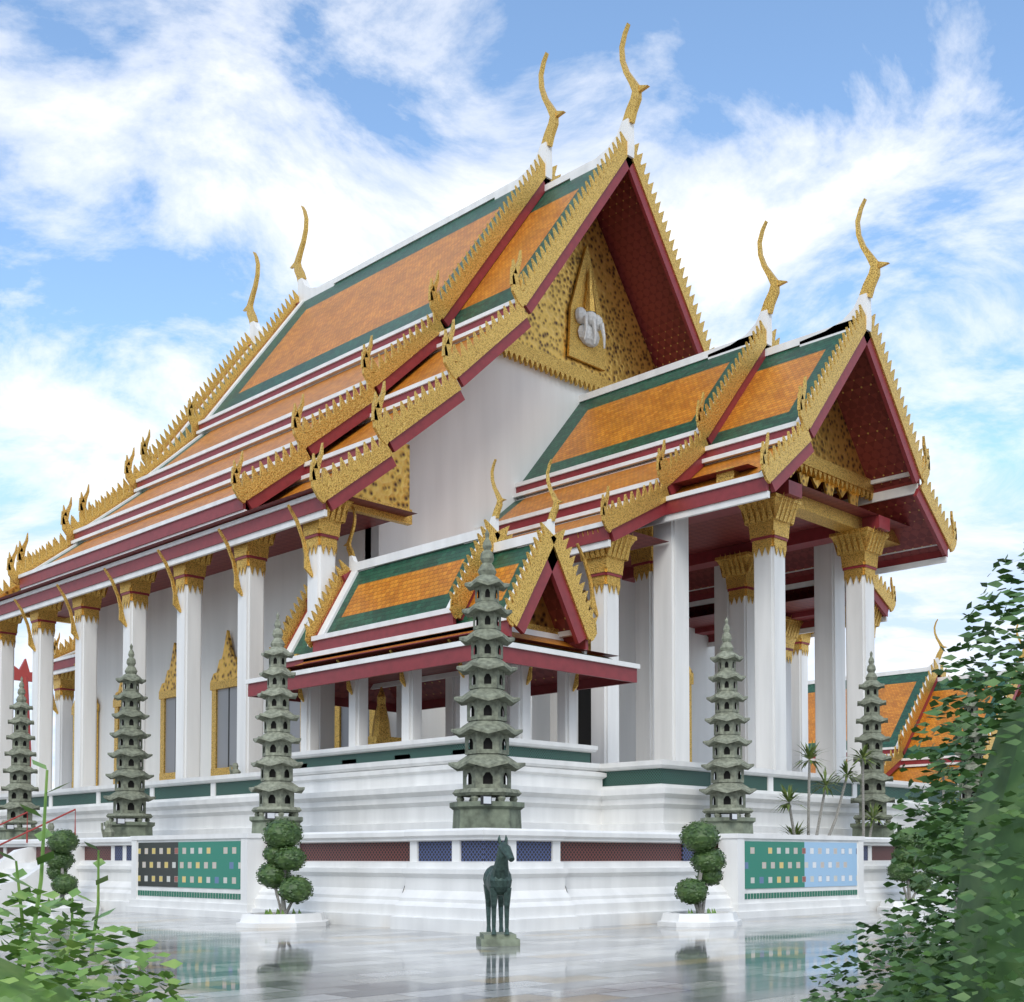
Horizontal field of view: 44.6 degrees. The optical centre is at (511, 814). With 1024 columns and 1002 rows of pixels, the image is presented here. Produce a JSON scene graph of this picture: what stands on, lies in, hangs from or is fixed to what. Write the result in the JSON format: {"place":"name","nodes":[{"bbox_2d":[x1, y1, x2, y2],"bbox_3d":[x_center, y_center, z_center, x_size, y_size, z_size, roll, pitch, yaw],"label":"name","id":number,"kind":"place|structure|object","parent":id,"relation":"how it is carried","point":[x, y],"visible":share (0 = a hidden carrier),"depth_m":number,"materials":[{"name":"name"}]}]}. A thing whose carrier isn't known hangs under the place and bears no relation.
{"place":"outdoors","nodes":[
{"label":"outdoors","id":0,"kind":"place"},
{"bbox_2d":[14,659,31,766],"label":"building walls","id":1,"kind":"structure","parent":0,"point":[24,672],"depth_m":122.17,"materials":[{"name":"paint"}]},
{"bbox_2d":[0,906,953,1001],"bbox_3d":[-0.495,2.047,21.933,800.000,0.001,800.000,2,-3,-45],"label":"ground","id":2,"kind":"structure","parent":0,"point":[769,959],"depth_m":15.45,"materials":[{"name":"tile"}]},
{"bbox_2d":[0,809,84,908],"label":"terrace stairs","id":3,"kind":"structure","parent":2,"relation":"on","point":[24,858],"depth_m":32.43,"materials":[{"name":"white paint"}]},
{"bbox_2d":[23,828,100,911],"bbox_3d":[-10.960,1.342,30.448,1.852,2.002,1.344,2,-3,-38],"label":"topiary tree","id":4,"kind":"object","parent":2,"relation":"on","point":[63,844],"visible":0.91,"depth_m":30.27,"materials":[{"name":"green plant"}]},
{"bbox_2d":[0,760,194,1001],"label":"shrub","id":5,"kind":"object","parent":2,"relation":"on","point":[19,982],"visible":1,"depth_m":3.68,"materials":[{"name":"green plant"}]},
{"bbox_2d":[125,833,267,918],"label":"parapet wall","id":6,"kind":"structure","parent":2,"relation":"on","point":[207,875],"depth_m":27.62,"materials":[{"name":"paint"}]},
{"bbox_2d":[236,818,329,927],"bbox_3d":[-4.313,1.079,23.665,1.344,2.055,1.852,-2,-3,38],"label":"topiary tree","id":7,"kind":"object","parent":2,"relation":"on","point":[283,855],"visible":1,"depth_m":23.41,"materials":[{"name":"green plant"}]},
{"bbox_2d":[0,828,953,933],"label":"terrace","id":8,"kind":"structure","parent":2,"relation":"on","point":[423,879],"depth_m":23.80,"materials":[{"name":"white paint"}]},
{"bbox_2d":[0,676,41,839],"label":"stone pagoda","id":9,"kind":"object","parent":8,"relation":"on","point":[19,788],"visible":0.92,"depth_m":39.96,"materials":[{"name":"black stone"}]},
{"bbox_2d":[48,823,54,832],"bbox_3d":[-13.105,0.806,35.396,0.426,1.120,0.360,2,-3,-45],"label":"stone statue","id":10,"kind":"object","parent":8,"relation":"on","point":[51,826],"visible":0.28,"depth_m":35.37,"materials":[{"name":"grey stone"}]},
{"bbox_2d":[101,820,114,836],"bbox_3d":[-10.701,0.722,32.993,0.426,1.120,0.360,2,-3,-45],"label":"stone statue","id":11,"kind":"object","parent":8,"relation":"on","point":[108,831],"visible":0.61,"depth_m":32.93,"materials":[{"name":"grey stone"}]},
{"bbox_2d":[103,643,155,836],"bbox_3d":[-10.748,-1.740,35.155,1.504,6.191,1.504,2,-3,-37],"label":"stone pagoda","id":12,"kind":"object","parent":8,"relation":"on","point":[129,797],"visible":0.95,"depth_m":34.88,"materials":[{"name":"black stone"}]},
{"bbox_2d":[249,613,304,832],"bbox_3d":[-5.661,-1.855,30.058,1.474,6.067,1.489,-1,-2,36],"label":"stone pagoda","id":13,"kind":"object","parent":8,"relation":"on","point":[276,788],"visible":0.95,"depth_m":29.79,"materials":[{"name":"black stone"}]},
{"bbox_2d":[0,736,958,837],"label":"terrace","id":14,"kind":"structure","parent":8,"relation":"on","point":[557,785],"depth_m":31.79,"materials":[{"name":"white paint"}]},
{"bbox_2d":[229,763,240,773],"bbox_3d":[-8.296,-1.029,37.300,0.426,1.020,0.360,2,-3,-45],"label":"stone statue","id":15,"kind":"object","parent":14,"relation":"on","point":[235,769],"visible":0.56,"depth_m":37.23,"materials":[{"name":"grey stone"}]},
{"bbox_2d":[0,353,714,785],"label":"hall walls","id":16,"kind":"structure","parent":14,"relation":"on","point":[512,417],"depth_m":43.58,"materials":[{"name":"white paint"}]},
{"bbox_2d":[0,118,948,711],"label":"roof trim","id":17,"kind":"structure","parent":16,"relation":"on","point":[636,248],"depth_m":39.99,"materials":[{"name":"white paint"}]},
{"bbox_2d":[17,163,845,670],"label":"roof tiles","id":18,"kind":"object","parent":17,"relation":"on","point":[385,295],"visible":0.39,"depth_m":42.77,"materials":[{"name":"orange tile"}]},
{"bbox_2d":[0,23,956,658],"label":"roof gable ornaments","id":19,"kind":"object","parent":16,"relation":"on","point":[542,341],"visible":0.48,"depth_m":40.12},
{"bbox_2d":[567,245,605,370],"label":"pediment relief","id":20,"kind":"object","parent":19,"relation":"attached to","point":[586,337],"visible":1,"depth_m":45.35},
{"bbox_2d":[569,454,909,634],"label":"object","id":21,"kind":"object","parent":16,"relation":"on","point":[820,517],"visible":0.28,"depth_m":40.25,"materials":[{"name":"red paint"}]},
{"bbox_2d":[0,518,874,793],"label":"columns","id":22,"kind":"structure","parent":14,"relation":"on","point":[773,687],"depth_m":39.46,"materials":[{"name":"white paint"}]},
{"bbox_2d":[0,444,888,787],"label":"hall gold trim","id":23,"kind":"structure","parent":22,"relation":"attached to","point":[770,520],"depth_m":39.97,"materials":[{"name":"gold metal"}]},
{"bbox_2d":[286,632,617,744],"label":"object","id":24,"kind":"object","parent":14,"relation":"on","point":[381,732],"visible":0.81,"depth_m":34.01,"materials":[{"name":"red paint"}]},
{"bbox_2d":[448,530,525,828],"bbox_3d":[-0.513,-2.351,24.739,1.625,6.686,1.706,-1,-2,26],"label":"stone pagoda","id":25,"kind":"object","parent":8,"relation":"on","point":[487,765],"visible":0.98,"depth_m":24.46,"materials":[{"name":"black stone"}]},
{"bbox_2d":[699,617,755,833],"bbox_3d":[5.233,-1.815,30.346,1.492,6.005,1.492,2,-3,-45],"label":"stone pagoda","id":26,"kind":"object","parent":8,"relation":"on","point":[727,790],"visible":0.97,"depth_m":30.07,"materials":[{"name":"black stone"}]},
{"bbox_2d":[768,739,862,835],"bbox_3d":[7.859,-0.309,31.959,3.963,3.166,1.468,2,-3,-45],"label":"palm cluster","id":27,"kind":"object","parent":8,"relation":"on","point":[810,754],"visible":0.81,"depth_m":31.46,"materials":[{"name":"green plant"}]},
{"bbox_2d":[843,744,890,836],"bbox_3d":[9.688,-0.286,33.996,1.297,3.247,1.977,-1,-2,37],"label":"palm cluster","id":28,"kind":"object","parent":8,"relation":"on","point":[874,810],"visible":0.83,"depth_m":33.70,"materials":[{"name":"green plant"}]},
{"bbox_2d":[850,651,894,837],"bbox_3d":[10.184,-1.642,35.289,1.459,6.005,1.467,1,-2,-29],"label":"stone pagoda","id":29,"kind":"object","parent":8,"relation":"on","point":[871,720],"visible":0.83,"depth_m":35.01,"materials":[{"name":"black stone"}]},
{"bbox_2d":[927,757,964,805],"bbox_3d":[13.161,-0.108,37.215,2.956,3.144,1.453,2,-3,-45],"label":"palm cluster","id":30,"kind":"object","parent":8,"relation":"on","point":[943,792],"visible":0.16,"depth_m":36.72,"materials":[{"name":"green plant"}]},
{"bbox_2d":[953,678,987,805],"bbox_3d":[14.637,-1.486,39.745,1.481,6.005,1.481,2,-3,-45],"label":"stone pagoda","id":31,"kind":"object","parent":8,"relation":"on","point":[972,765],"visible":0.21,"depth_m":39.52,"materials":[{"name":"black stone"}]},
{"bbox_2d":[476,835,519,945],"bbox_3d":[-0.200,1.117,18.473,0.570,1.616,1.460,0,-2,-7],"label":"bronze horse statue","id":32,"kind":"object","parent":2,"relation":"on","point":[497,878],"visible":1,"depth_m":18.17,"materials":[{"name":"metal"}]},
{"bbox_2d":[657,820,741,926],"bbox_3d":[3.606,1.111,23.947,1.852,2.012,1.344,2,-3,-38],"label":"topiary tree","id":33,"kind":"object","parent":2,"relation":"on","point":[707,859],"visible":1,"depth_m":23.71,"materials":[{"name":"green plant"}]},
{"bbox_2d":[718,833,869,918],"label":"parapet wall","id":34,"kind":"structure","parent":2,"relation":"on","point":[771,875],"depth_m":27.91,"materials":[{"name":"white paint"}]},
{"bbox_2d":[800,895,957,1001],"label":"bush","id":35,"kind":"object","parent":2,"relation":"on","point":[851,994],"visible":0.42,"depth_m":5.04,"materials":[{"name":"green plant"}]},
{"bbox_2d":[877,827,941,911],"bbox_3d":[9.758,1.331,30.661,1.870,2.041,1.372,1,-2,-30],"label":"topiary tree","id":36,"kind":"object","parent":2,"relation":"on","point":[893,870],"visible":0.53,"depth_m":30.41,"materials":[{"name":"green plant"}]},
{"bbox_2d":[913,805,968,925],"bbox_3d":[4.998,0.825,13.980,0.990,1.886,0.991,2,-3,-45],"label":"ball bush","id":37,"kind":"object","parent":2,"relation":"on","point":[940,878],"visible":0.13,"depth_m":13.78,"materials":[{"name":"green plant"}]},
{"bbox_2d":[881,542,1023,1001],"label":"tree","id":38,"kind":"object","parent":2,"relation":"on","point":[986,935],"visible":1,"depth_m":4.15,"materials":[{"name":"green plant"}]},
{"bbox_2d":[0,0,1023,789],"label":"sky","id":39,"kind":"structure","parent":0,"point":[149,148],"materials":[{"name":"blue"}]},
{"bbox_2d":[808,658,1022,776],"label":"roof trim","id":40,"kind":"structure","parent":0,"point":[914,762],"depth_m":72.79,"materials":[{"name":"white metal"}]},
{"bbox_2d":[808,671,1009,782],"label":"roof tiles","id":41,"kind":"object","parent":40,"relation":"on","point":[898,693],"visible":0.1,"depth_m":74.09,"materials":[{"name":"orange tile"}]},
{"bbox_2d":[884,619,1023,775],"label":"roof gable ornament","id":42,"kind":"object","parent":40,"relation":"attached to","point":[899,756],"visible":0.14,"depth_m":72.53,"materials":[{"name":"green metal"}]}
]}

